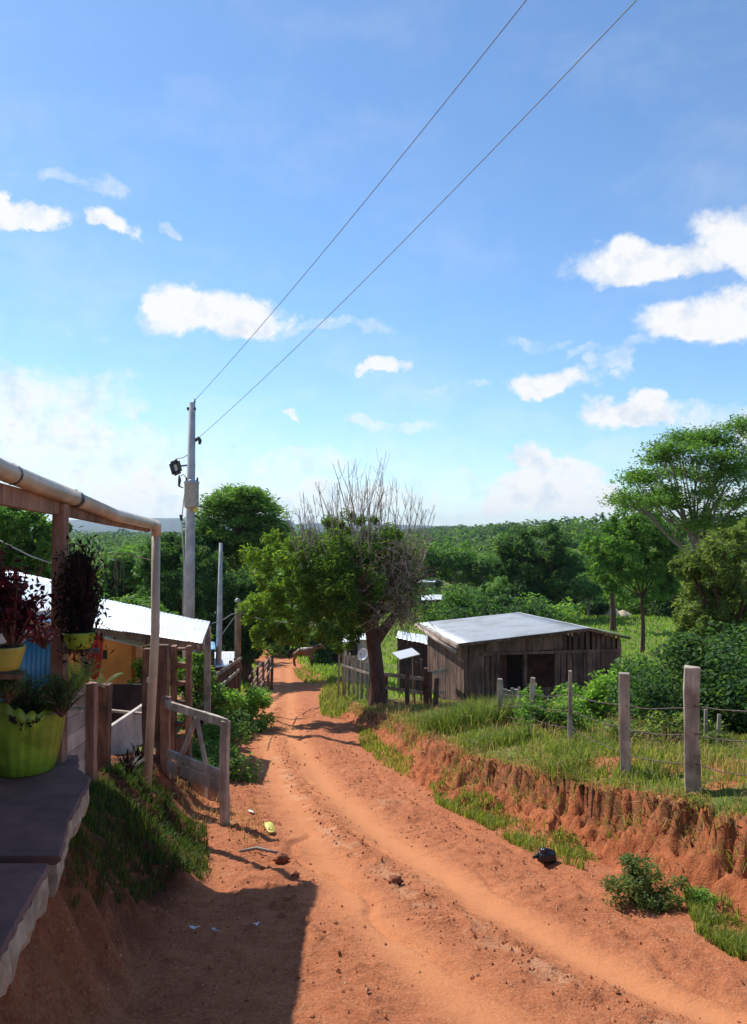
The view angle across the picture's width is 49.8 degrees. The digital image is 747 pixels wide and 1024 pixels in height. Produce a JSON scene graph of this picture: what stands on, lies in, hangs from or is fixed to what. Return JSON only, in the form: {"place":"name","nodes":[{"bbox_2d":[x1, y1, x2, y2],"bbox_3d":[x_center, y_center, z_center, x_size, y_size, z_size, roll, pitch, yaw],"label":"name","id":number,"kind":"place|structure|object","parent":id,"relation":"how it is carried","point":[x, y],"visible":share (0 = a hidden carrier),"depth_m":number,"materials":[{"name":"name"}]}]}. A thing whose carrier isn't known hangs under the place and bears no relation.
{"place":"outdoors","nodes":[
{"label":"outdoors","id":0,"kind":"place"},
{"bbox_2d":[22,622,60,648],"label":"flowering plant","id":1,"kind":"object","parent":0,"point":[41,637],"visible":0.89,"depth_m":5.25,"materials":[{"name":"brown plant"}]},
{"bbox_2d":[30,518,450,533],"bbox_3d":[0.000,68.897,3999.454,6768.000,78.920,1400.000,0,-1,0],"label":"hills","id":2,"kind":"structure","parent":0,"point":[167,523],"depth_m":3578.88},
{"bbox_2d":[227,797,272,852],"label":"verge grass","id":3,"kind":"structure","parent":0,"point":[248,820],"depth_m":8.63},
{"bbox_2d":[0,532,746,1023],"bbox_3d":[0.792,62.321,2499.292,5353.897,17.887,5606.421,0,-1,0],"label":"ground","id":4,"kind":"structure","parent":0,"point":[62,976],"depth_m":4.94,"materials":[{"name":"red soil"}]},
{"bbox_2d":[0,570,50,643],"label":"white roof house","id":5,"kind":"structure","parent":4,"relation":"on","point":[45,582],"depth_m":12.71,"materials":[{"name":"metal"}]},
{"bbox_2d":[0,505,73,578],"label":"hedge tree","id":6,"kind":"object","parent":4,"relation":"on","point":[16,525],"visible":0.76,"depth_m":26.42,"materials":[{"name":"green plant"}]},
{"bbox_2d":[0,755,90,996],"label":"porch slab","id":7,"kind":"structure","parent":4,"relation":"on","point":[42,815],"depth_m":4.13,"materials":[{"name":"concrete"}]},
{"bbox_2d":[0,670,21,679],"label":"plant shelf","id":8,"kind":"object","parent":7,"relation":"on","point":[7,675],"visible":0.8,"depth_m":4.82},
{"bbox_2d":[0,643,25,671],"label":"yellow pot","id":9,"kind":"object","parent":8,"relation":"on","point":[11,658],"visible":0.91,"depth_m":4.77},
{"bbox_2d":[0,533,69,646],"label":"begonia","id":10,"kind":"object","parent":9,"relation":"on","point":[17,610],"depth_m":4.80,"materials":[{"name":"plant"}]},
{"bbox_2d":[0,667,29,703],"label":"olive fern","id":11,"kind":"object","parent":8,"relation":"on","point":[8,691],"visible":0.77,"depth_m":4.89,"materials":[{"name":"green plant"}]},
{"bbox_2d":[0,625,50,700],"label":"blue screen","id":12,"kind":"object","parent":7,"relation":"on","point":[36,659],"visible":0.12,"depth_m":5.88,"materials":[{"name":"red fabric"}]},
{"bbox_2d":[0,680,66,777],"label":"lime pot","id":13,"kind":"object","parent":7,"relation":"on","point":[33,750],"visible":0.69,"depth_m":5.16,"materials":[{"name":"plastic"}]},
{"bbox_2d":[0,670,67,712],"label":"fern","id":14,"kind":"object","parent":13,"relation":"in","point":[23,701],"visible":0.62,"depth_m":5.29,"materials":[{"name":"green plant"}]},
{"bbox_2d":[28,671,88,717],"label":"dark shrub","id":15,"kind":"object","parent":13,"relation":"in","point":[55,696],"visible":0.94,"depth_m":5.18,"materials":[{"name":"green plant"}]},
{"bbox_2d":[40,653,105,697],"bbox_3d":[-2.048,1.144,5.616,0.381,0.340,0.447,-1,-1,31],"label":"yellow palm","id":16,"kind":"object","parent":13,"relation":"in","point":[83,680],"visible":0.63,"depth_m":5.65,"materials":[{"name":"green plant"}]},
{"bbox_2d":[0,458,161,787],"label":"porch roof","id":17,"kind":"structure","parent":4,"relation":"on","point":[61,504],"depth_m":5.58,"materials":[{"name":"beige plastic"}]},
{"bbox_2d":[61,648,99,652],"bbox_3d":[-2.014,0.954,5.530,0.244,0.035,0.120,1,-1,-24],"label":"plant shelf","id":18,"kind":"object","parent":17,"relation":"attached to","point":[91,650],"visible":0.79,"depth_m":5.49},
{"bbox_2d":[62,630,96,649],"bbox_3d":[-2.005,0.866,5.482,0.224,0.124,0.224,0,-1,0],"label":"green pot","id":19,"kind":"object","parent":18,"relation":"on","point":[74,644],"visible":0.78,"depth_m":5.40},
{"bbox_2d":[57,547,101,630],"bbox_3d":[-2.002,0.528,5.490,0.323,0.621,0.310,0,-1,0],"label":"cordyline","id":20,"kind":"object","parent":19,"relation":"in","point":[74,559],"visible":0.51,"depth_m":5.43,"materials":[{"name":"black plant"}]},
{"bbox_2d":[86,634,102,682],"bbox_3d":[-2.494,1.293,7.179,0.151,0.466,0.031,0,-1,0],"label":"red cloth","id":21,"kind":"object","parent":17,"relation":"hanging from","point":[99,644],"visible":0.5,"depth_m":7.17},
{"bbox_2d":[83,682,97,781],"bbox_3d":[-2.667,2.155,7.556,0.132,1.097,0.127,0,-1,0],"label":"yard post","id":22,"kind":"object","parent":4,"relation":"on","point":[91,735],"visible":0.47,"depth_m":7.51,"materials":[{"name":"wood"}]},
{"bbox_2d":[67,680,85,772],"bbox_3d":[-2.690,2.047,7.182,0.026,1.066,0.660,0,-1,-1],"label":"board panel","id":23,"kind":"object","parent":22,"relation":"attached to","point":[76,728],"visible":0.4,"depth_m":7.31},
{"bbox_2d":[97,683,112,771],"bbox_3d":[-2.796,2.314,8.355,0.135,1.056,0.134,0,-1,0],"label":"yard post","id":24,"kind":"object","parent":4,"relation":"on","point":[105,694],"visible":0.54,"depth_m":8.30,"materials":[{"name":"wood"}]},
{"bbox_2d":[111,704,142,754],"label":"wall","id":25,"kind":"structure","parent":4,"relation":"on","point":[126,731],"depth_m":10.55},
{"bbox_2d":[112,684,154,739],"bbox_3d":[-3.434,2.844,11.440,0.656,0.797,0.036,0,-1,-1],"label":"dark board fence","id":26,"kind":"object","parent":4,"relation":"on","point":[122,697],"visible":0.21,"depth_m":11.43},
{"bbox_2d":[95,591,179,615],"bbox_3d":[-10.773,5.608,34.910,3.870,4.178,5.939,0,-1,18],"label":"wood tree","id":27,"kind":"object","parent":4,"relation":"on","point":[139,602],"visible":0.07,"depth_m":34.74,"materials":[{"name":"green plant"}]},
{"bbox_2d":[92,544,184,601],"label":"tree","id":28,"kind":"object","parent":4,"relation":"on","point":[132,576],"visible":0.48,"depth_m":47.83,"materials":[{"name":"green plant"}]},
{"bbox_2d":[68,598,210,757],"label":"porch house","id":29,"kind":"structure","parent":4,"relation":"on","point":[127,635],"depth_m":14.87,"materials":[{"name":"metal"}]},
{"bbox_2d":[64,759,216,910],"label":"bank grass","id":30,"kind":"structure","parent":4,"relation":"on","point":[98,789],"depth_m":6.65,"materials":[{"name":"plant"}]},
{"bbox_2d":[142,648,149,754],"bbox_3d":[-2.855,2.488,10.151,0.128,1.528,0.112,0,-1,0],"label":"yard post","id":31,"kind":"object","parent":4,"relation":"on","point":[145,662],"visible":0.4,"depth_m":10.11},
{"bbox_2d":[155,644,169,764],"bbox_3d":[-2.767,2.613,10.548,0.174,1.747,0.159,0,-1,0],"label":"yard post","id":32,"kind":"object","parent":4,"relation":"on","point":[163,682],"visible":0.42,"depth_m":10.49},
{"bbox_2d":[160,696,171,778],"bbox_3d":[-2.551,2.801,9.894,0.138,1.057,0.125,0,-1,0],"label":"gate post","id":33,"kind":"object","parent":4,"relation":"on","point":[165,727],"visible":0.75,"depth_m":9.84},
{"bbox_2d":[164,700,230,825],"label":"gate","id":34,"kind":"structure","parent":33,"relation":"attached to","point":[220,785],"depth_m":9.11,"materials":[{"name":"grey wood"}]},
{"bbox_2d":[133,517,230,671],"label":"shade tree","id":35,"kind":"object","parent":4,"relation":"on","point":[170,563],"visible":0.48,"depth_m":41.60,"materials":[{"name":"green plant"}]},
{"bbox_2d":[169,399,207,699],"bbox_3d":[-4.860,1.264,20.912,0.983,8.466,0.477,0,-1,18],"label":"utility pole","id":36,"kind":"object","parent":4,"relation":"on","point":[191,496],"visible":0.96,"depth_m":20.90,"materials":[{"name":"grey concrete"}]},
{"bbox_2d":[194,0,526,400],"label":"power line","id":37,"kind":"object","parent":36,"relation":"attached to","point":[382,179],"visible":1,"depth_m":11.88,"materials":[{"name":"metal"}]},
{"bbox_2d":[200,0,636,436],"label":"power line","id":38,"kind":"object","parent":36,"relation":"attached to","point":[449,194],"visible":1,"depth_m":11.23,"materials":[{"name":"metal"}]},
{"bbox_2d":[177,651,231,737],"bbox_3d":[-3.499,3.694,16.264,1.357,1.933,1.485,1,-1,-31],"label":"bush","id":39,"kind":"object","parent":4,"relation":"on","point":[219,696],"visible":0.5,"depth_m":16.01,"materials":[{"name":"green plant"}]},
{"bbox_2d":[176,753,232,827],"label":"verge grass","id":40,"kind":"structure","parent":4,"relation":"on","point":[195,809],"depth_m":9.54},
{"bbox_2d":[215,543,221,668],"bbox_3d":[-4.628,3.432,24.055,0.199,5.018,0.450,0,-1,0],"label":"wooden pole","id":41,"kind":"object","parent":4,"relation":"on","point":[219,636],"visible":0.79,"depth_m":24.00,"materials":[{"name":"grey wood"}]},
{"bbox_2d":[196,656,241,736],"bbox_3d":[-3.542,4.410,18.808,0.226,2.394,6.212,0,-1,-1],"label":"leaning paling","id":42,"kind":"object","parent":4,"relation":"on","point":[236,674],"visible":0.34,"depth_m":20.19,"materials":[{"name":"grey wood"}]},
{"bbox_2d":[215,651,233,690],"bbox_3d":[-4.795,5.546,25.887,0.767,2.074,5.964,0,-1,-10],"label":"white roof hut","id":43,"kind":"object","parent":4,"relation":"on","point":[227,656],"visible":0.31,"depth_m":24.80,"materials":[{"name":"metal"}]},
{"bbox_2d":[178,544,282,683],"bbox_3d":[-6.637,4.851,37.187,5.220,6.797,4.063,0,-1,0],"label":"dark thicket tree","id":44,"kind":"object","parent":4,"relation":"on","point":[206,582],"visible":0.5,"depth_m":36.55,"materials":[{"name":"green plant"}]},
{"bbox_2d":[234,598,240,661],"bbox_3d":[-3.710,4.053,21.918,0.198,3.405,0.176,0,-1,0],"label":"wire post","id":45,"kind":"object","parent":4,"relation":"on","point":[237,648],"visible":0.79,"depth_m":21.87,"materials":[{"name":"grey wood"}]},
{"bbox_2d":[172,482,304,597],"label":"layered tree","id":46,"kind":"object","parent":4,"relation":"on","point":[236,509],"visible":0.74,"depth_m":42.34,"materials":[{"name":"green plant"}]},
{"bbox_2d":[260,618,307,656],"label":"bush","id":47,"kind":"object","parent":4,"relation":"on","point":[279,649],"visible":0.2,"depth_m":64.67,"materials":[{"name":"green plant"}]},
{"bbox_2d":[293,665,337,684],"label":"bank grass","id":48,"kind":"structure","parent":4,"relation":"on","point":[301,672],"depth_m":46.48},
{"bbox_2d":[306,624,364,664],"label":"bush","id":49,"kind":"object","parent":4,"relation":"on","point":[321,655],"visible":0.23,"depth_m":56.99,"materials":[{"name":"green plant"}]},
{"bbox_2d":[318,665,364,717],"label":"verge grass","id":50,"kind":"structure","parent":4,"relation":"on","point":[330,691],"depth_m":26.78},
{"bbox_2d":[343,635,368,685],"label":"house","id":51,"kind":"structure","parent":4,"relation":"on","point":[359,647],"depth_m":35.02,"materials":[{"name":"wood"}]},
{"bbox_2d":[286,448,446,645],"bbox_3d":[-0.239,2.123,21.487,4.218,7.443,4.315,0,-1,0],"label":"dead tree","id":52,"kind":"object","parent":4,"relation":"on","point":[409,618],"visible":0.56,"depth_m":20.61,"materials":[{"name":"grey plant"}]},
{"bbox_2d":[19,512,739,572],"bbox_3d":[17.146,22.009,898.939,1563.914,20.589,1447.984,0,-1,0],"label":"distant forest","id":53,"kind":"object","parent":4,"relation":"on","point":[575,527],"visible":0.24,"depth_m":273.27,"materials":[{"name":"green plant"}]},
{"bbox_2d":[392,648,419,697],"bbox_3d":[1.107,5.569,27.384,0.827,1.767,0.484,1,-1,-30],"label":"tin sheet rack","id":54,"kind":"object","parent":4,"relation":"on","point":[405,653],"visible":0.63,"depth_m":27.45,"materials":[{"name":"metal"}]},
{"bbox_2d":[396,631,426,693],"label":"open shed","id":55,"kind":"structure","parent":4,"relation":"on","point":[418,643],"depth_m":29.69,"materials":[{"name":"metal"}]},
{"bbox_2d":[384,659,444,707],"bbox_3d":[1.056,4.812,21.525,1.586,1.683,4.005,0,-1,7],"label":"plank fence","id":56,"kind":"object","parent":4,"relation":"on","point":[428,690],"visible":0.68,"depth_m":21.27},
{"bbox_2d":[395,534,477,578],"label":"tree","id":57,"kind":"object","parent":4,"relation":"on","point":[452,557],"visible":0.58,"depth_m":75.22,"materials":[{"name":"green plant"}]},
{"bbox_2d":[177,598,746,698],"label":"meadow grass","id":58,"kind":"structure","parent":4,"relation":"on","point":[626,630],"depth_m":53.68,"materials":[{"name":"plant"}]},
{"bbox_2d":[418,583,514,621],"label":"bush","id":59,"kind":"object","parent":4,"relation":"on","point":[456,596],"visible":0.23,"depth_m":52.59,"materials":[{"name":"green plant"}]},
{"bbox_2d":[437,551,498,589],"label":"tree","id":60,"kind":"object","parent":4,"relation":"on","point":[448,574],"visible":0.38,"depth_m":79.68,"materials":[{"name":"green plant"}]},
{"bbox_2d":[454,555,498,583],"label":"tree","id":61,"kind":"object","parent":4,"relation":"on","point":[486,569],"visible":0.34,"depth_m":78.75,"materials":[{"name":"green plant"}]},
{"bbox_2d":[467,581,521,600],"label":"wood tree","id":62,"kind":"object","parent":4,"relation":"on","point":[496,588],"visible":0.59,"depth_m":60.54,"materials":[{"name":"green plant"}]},
{"bbox_2d":[439,591,559,620],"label":"bush","id":63,"kind":"object","parent":4,"relation":"on","point":[501,602],"visible":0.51,"depth_m":49.07,"materials":[{"name":"green plant"}]},
{"bbox_2d":[492,580,546,603],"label":"bush","id":64,"kind":"object","parent":4,"relation":"on","point":[515,592],"visible":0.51,"depth_m":59.44,"materials":[{"name":"green plant"}]},
{"bbox_2d":[415,612,631,702],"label":"shed","id":65,"kind":"structure","parent":4,"relation":"on","point":[476,656],"depth_m":25.37,"materials":[{"name":"wood"}]},
{"bbox_2d":[507,655,521,696],"bbox_3d":[4.459,5.347,26.023,0.700,1.500,0.030,0,-1,0],"label":"door","id":66,"kind":"structure","parent":65,"relation":"in","point":[514,662],"depth_m":26.01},
{"bbox_2d":[484,591,584,622],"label":"bush","id":67,"kind":"object","parent":4,"relation":"on","point":[561,612],"visible":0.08,"depth_m":53.67,"materials":[{"name":"green plant"}]},
{"bbox_2d":[514,683,558,725],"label":"bush","id":68,"kind":"object","parent":4,"relation":"on","point":[537,691],"visible":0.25,"depth_m":13.30,"materials":[{"name":"green plant"}]},
{"bbox_2d":[491,520,583,607],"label":"dark tree","id":69,"kind":"object","parent":4,"relation":"on","point":[559,559],"visible":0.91,"depth_m":60.94,"materials":[{"name":"green plant"}]},
{"bbox_2d":[357,698,746,828],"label":"field grass","id":70,"kind":"structure","parent":4,"relation":"on","point":[658,757],"depth_m":9.17,"materials":[{"name":"plant"}]},
{"bbox_2d":[512,695,604,731],"bbox_3d":[2.857,3.155,12.428,1.438,0.642,0.888,0,-1,0],"label":"bush","id":71,"kind":"object","parent":4,"relation":"on","point":[559,717],"visible":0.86,"depth_m":12.40,"materials":[{"name":"green plant"}]},
{"bbox_2d":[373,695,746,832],"bbox_3d":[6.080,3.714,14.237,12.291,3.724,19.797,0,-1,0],"label":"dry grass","id":72,"kind":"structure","parent":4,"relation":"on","point":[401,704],"depth_m":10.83,"materials":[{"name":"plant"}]},
{"bbox_2d":[541,576,592,620],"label":"tree","id":73,"kind":"object","parent":4,"relation":"on","point":[558,587],"visible":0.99,"depth_m":59.34,"materials":[{"name":"green plant"}]},
{"bbox_2d":[550,578,607,619],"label":"tree","id":74,"kind":"object","parent":4,"relation":"on","point":[593,595],"visible":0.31,"depth_m":60.19,"materials":[{"name":"green plant"}]},
{"bbox_2d":[547,730,632,780],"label":"verge grass","id":75,"kind":"structure","parent":4,"relation":"on","point":[570,749],"depth_m":9.42,"materials":[{"name":"plant"}]},
{"bbox_2d":[551,668,636,719],"bbox_3d":[4.116,3.424,14.987,1.612,1.025,1.617,0,-1,0],"label":"bush","id":76,"kind":"object","parent":4,"relation":"on","point":[599,691],"visible":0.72,"depth_m":14.76,"materials":[{"name":"green plant"}]},
{"bbox_2d":[580,595,616,614],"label":"bush","id":77,"kind":"object","parent":4,"relation":"on","point":[599,606],"visible":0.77,"depth_m":64.89,"materials":[{"name":"green plant"}]},
{"bbox_2d":[588,546,633,630],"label":"lone tree","id":78,"kind":"object","parent":4,"relation":"on","point":[612,614],"visible":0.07,"depth_m":51.74,"materials":[{"name":"green plant"}]},
{"bbox_2d":[576,504,690,652],"bbox_3d":[13.062,3.364,39.881,5.779,7.700,4.537,0,-1,0],"label":"leafy tree","id":79,"kind":"object","parent":4,"relation":"on","point":[642,532],"visible":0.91,"depth_m":39.34,"materials":[{"name":"green plant"}]},
{"bbox_2d":[603,653,681,718],"bbox_3d":[5.520,3.462,15.962,1.950,1.380,1.971,0,-1,0],"label":"bush","id":80,"kind":"object","parent":4,"relation":"on","point":[614,667],"visible":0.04,"depth_m":15.71,"materials":[{"name":"green plant"}]},
{"bbox_2d":[644,578,685,616],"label":"bush","id":81,"kind":"object","parent":4,"relation":"on","point":[656,607],"visible":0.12,"depth_m":63.81,"materials":[{"name":"green plant"}]},
{"bbox_2d":[603,709,734,747],"bbox_3d":[3.747,2.819,10.402,1.368,0.518,1.462,1,-2,-39],"label":"bush","id":82,"kind":"object","parent":4,"relation":"on","point":[654,728],"visible":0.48,"depth_m":10.43,"materials":[{"name":"green plant"}]},
{"bbox_2d":[598,409,746,658],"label":"tall tree","id":83,"kind":"object","parent":4,"relation":"on","point":[671,495],"visible":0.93,"depth_m":26.17,"materials":[{"name":"green plant"}]},
{"bbox_2d":[607,620,746,734],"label":"bush","id":84,"kind":"object","parent":4,"relation":"on","point":[679,650],"visible":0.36,"depth_m":12.24,"materials":[{"name":"green plant"}]},
{"bbox_2d":[649,621,746,737],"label":"bush","id":85,"kind":"object","parent":4,"relation":"on","point":[728,688],"visible":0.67,"depth_m":11.54,"materials":[{"name":"green plant"}]},
{"bbox_2d":[667,516,746,661],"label":"olive tree","id":86,"kind":"object","parent":4,"relation":"on","point":[704,582],"visible":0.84,"depth_m":17.10,"materials":[{"name":"green plant"}]},
{"bbox_2d":[0,0,746,526],"label":"sky","id":87,"kind":"structure","parent":0,"point":[171,171],"materials":[{"name":"blue"}]},
{"bbox_2d":[89,644,746,1023],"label":"road","id":88,"kind":"structure","parent":0,"point":[601,948],"depth_m":5.72,"materials":[{"name":"red soil"}]},
{"bbox_2d":[180,764,218,802],"bbox_3d":[-2.291,3.543,10.524,0.064,0.499,1.072,1,-2,-40],"label":"fallen board","id":89,"kind":"object","parent":88,"relation":"on","point":[209,794],"visible":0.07,"depth_m":10.37,"materials":[{"name":"brown wood"}]},
{"bbox_2d":[177,714,251,765],"bbox_3d":[-2.888,3.985,13.801,1.391,0.689,2.019,0,-1,0],"label":"bush","id":90,"kind":"object","parent":88,"relation":"on","point":[211,738],"visible":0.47,"depth_m":14.09,"materials":[{"name":"green plant"}]},
{"bbox_2d":[194,744,263,781],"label":"bush","id":91,"kind":"object","parent":88,"relation":"on","point":[234,760],"visible":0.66,"depth_m":11.83,"materials":[{"name":"green plant"}]},
{"bbox_2d":[218,708,259,737],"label":"bush","id":92,"kind":"object","parent":88,"relation":"on","point":[239,718],"visible":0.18,"depth_m":17.09,"materials":[{"name":"green plant"}]},
{"bbox_2d":[215,685,275,732],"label":"bush","id":93,"kind":"object","parent":88,"relation":"on","point":[252,701],"visible":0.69,"depth_m":18.68,"materials":[{"name":"green plant"}]},
{"bbox_2d":[248,656,273,691],"bbox_3d":[-4.204,6.599,30.647,0.178,2.342,8.574,0,-1,-2],"label":"stick barrier","id":94,"kind":"object","parent":88,"relation":"on","point":[268,676],"visible":0.74,"depth_m":30.40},
{"bbox_2d":[7,707,746,1023],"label":"road stones","id":95,"kind":"object","parent":88,"relation":"on","point":[338,970],"visible":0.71,"depth_m":5.96,"materials":[{"name":"stone"}]},
{"bbox_2d":[532,847,556,864],"bbox_3d":[1.557,3.102,7.255,0.189,0.164,0.175,1,-2,-38],"label":"plastic bag","id":96,"kind":"object","parent":88,"relation":"on","point":[545,855],"visible":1,"depth_m":7.21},
{"bbox_2d":[599,851,690,913],"bbox_3d":[2.120,2.874,6.224,0.651,0.418,0.551,1,-2,-43],"label":"weed bush","id":97,"kind":"object","parent":88,"relation":"on","point":[635,878],"visible":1,"depth_m":6.18,"materials":[{"name":"green plant"}]},
{"bbox_2d":[670,885,717,906],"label":"weed bush","id":98,"kind":"object","parent":88,"relation":"on","point":[699,892],"visible":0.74,"depth_m":6.11,"materials":[{"name":"green plant"}]},
{"bbox_2d":[680,876,746,960],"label":"verge grass","id":99,"kind":"structure","parent":88,"relation":"on","point":[732,943],"depth_m":5.65,"materials":[{"name":"plant"}]},
{"bbox_2d":[341,700,746,917],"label":"bank","id":100,"kind":"structure","parent":0,"point":[699,869],"depth_m":7.74,"materials":[{"name":"red soil"}]},
{"bbox_2d":[234,508,435,707],"bbox_3d":[-0.803,2.681,21.466,5.297,5.632,4.058,-1,-1,23],"label":"mango tree","id":101,"kind":"object","parent":100,"relation":"on","point":[346,573],"visible":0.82,"depth_m":20.76,"materials":[{"name":"green plant"}]},
{"bbox_2d":[337,652,369,704],"bbox_3d":[-0.332,5.509,24.626,0.687,2.005,4.982,0,-1,-13],"label":"stick fence","id":102,"kind":"object","parent":100,"relation":"on","point":[366,672],"visible":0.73,"depth_m":26.48,"materials":[{"name":"grey wood"}]},
{"bbox_2d":[357,722,412,775],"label":"verge grass","id":103,"kind":"structure","parent":100,"relation":"on","point":[376,747],"depth_m":14.32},
{"bbox_2d":[405,691,550,741],"bbox_3d":[1.788,3.592,13.811,2.842,1.184,2.683,0,-1,0],"label":"grass tuft","id":104,"kind":"object","parent":100,"relation":"on","point":[457,714],"visible":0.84,"depth_m":13.39,"materials":[{"name":"plant"}]},
{"bbox_2d":[460,721,539,752],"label":"grass tuft","id":105,"kind":"object","parent":100,"relation":"on","point":[504,737],"visible":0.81,"depth_m":11.12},
{"bbox_2d":[427,776,598,869],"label":"verge grass","id":106,"kind":"structure","parent":100,"relation":"on","point":[488,820],"depth_m":8.65,"materials":[{"name":"plant"}]},
{"bbox_2d":[344,702,746,861],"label":"bank edge grass","id":107,"kind":"structure","parent":100,"relation":"on","point":[471,751],"depth_m":9.59,"materials":[{"name":"plant"}]},
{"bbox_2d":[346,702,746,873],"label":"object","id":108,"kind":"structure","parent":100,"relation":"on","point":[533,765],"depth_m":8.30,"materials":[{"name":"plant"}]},
{"bbox_2d":[531,747,600,788],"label":"grass tuft","id":109,"kind":"object","parent":100,"relation":"on","point":[552,763],"visible":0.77,"depth_m":9.01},
{"bbox_2d":[497,665,746,793],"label":"wire fence","id":110,"kind":"object","parent":100,"relation":"on","point":[691,734],"visible":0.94,"depth_m":7.35,"materials":[{"name":"grey wood"}]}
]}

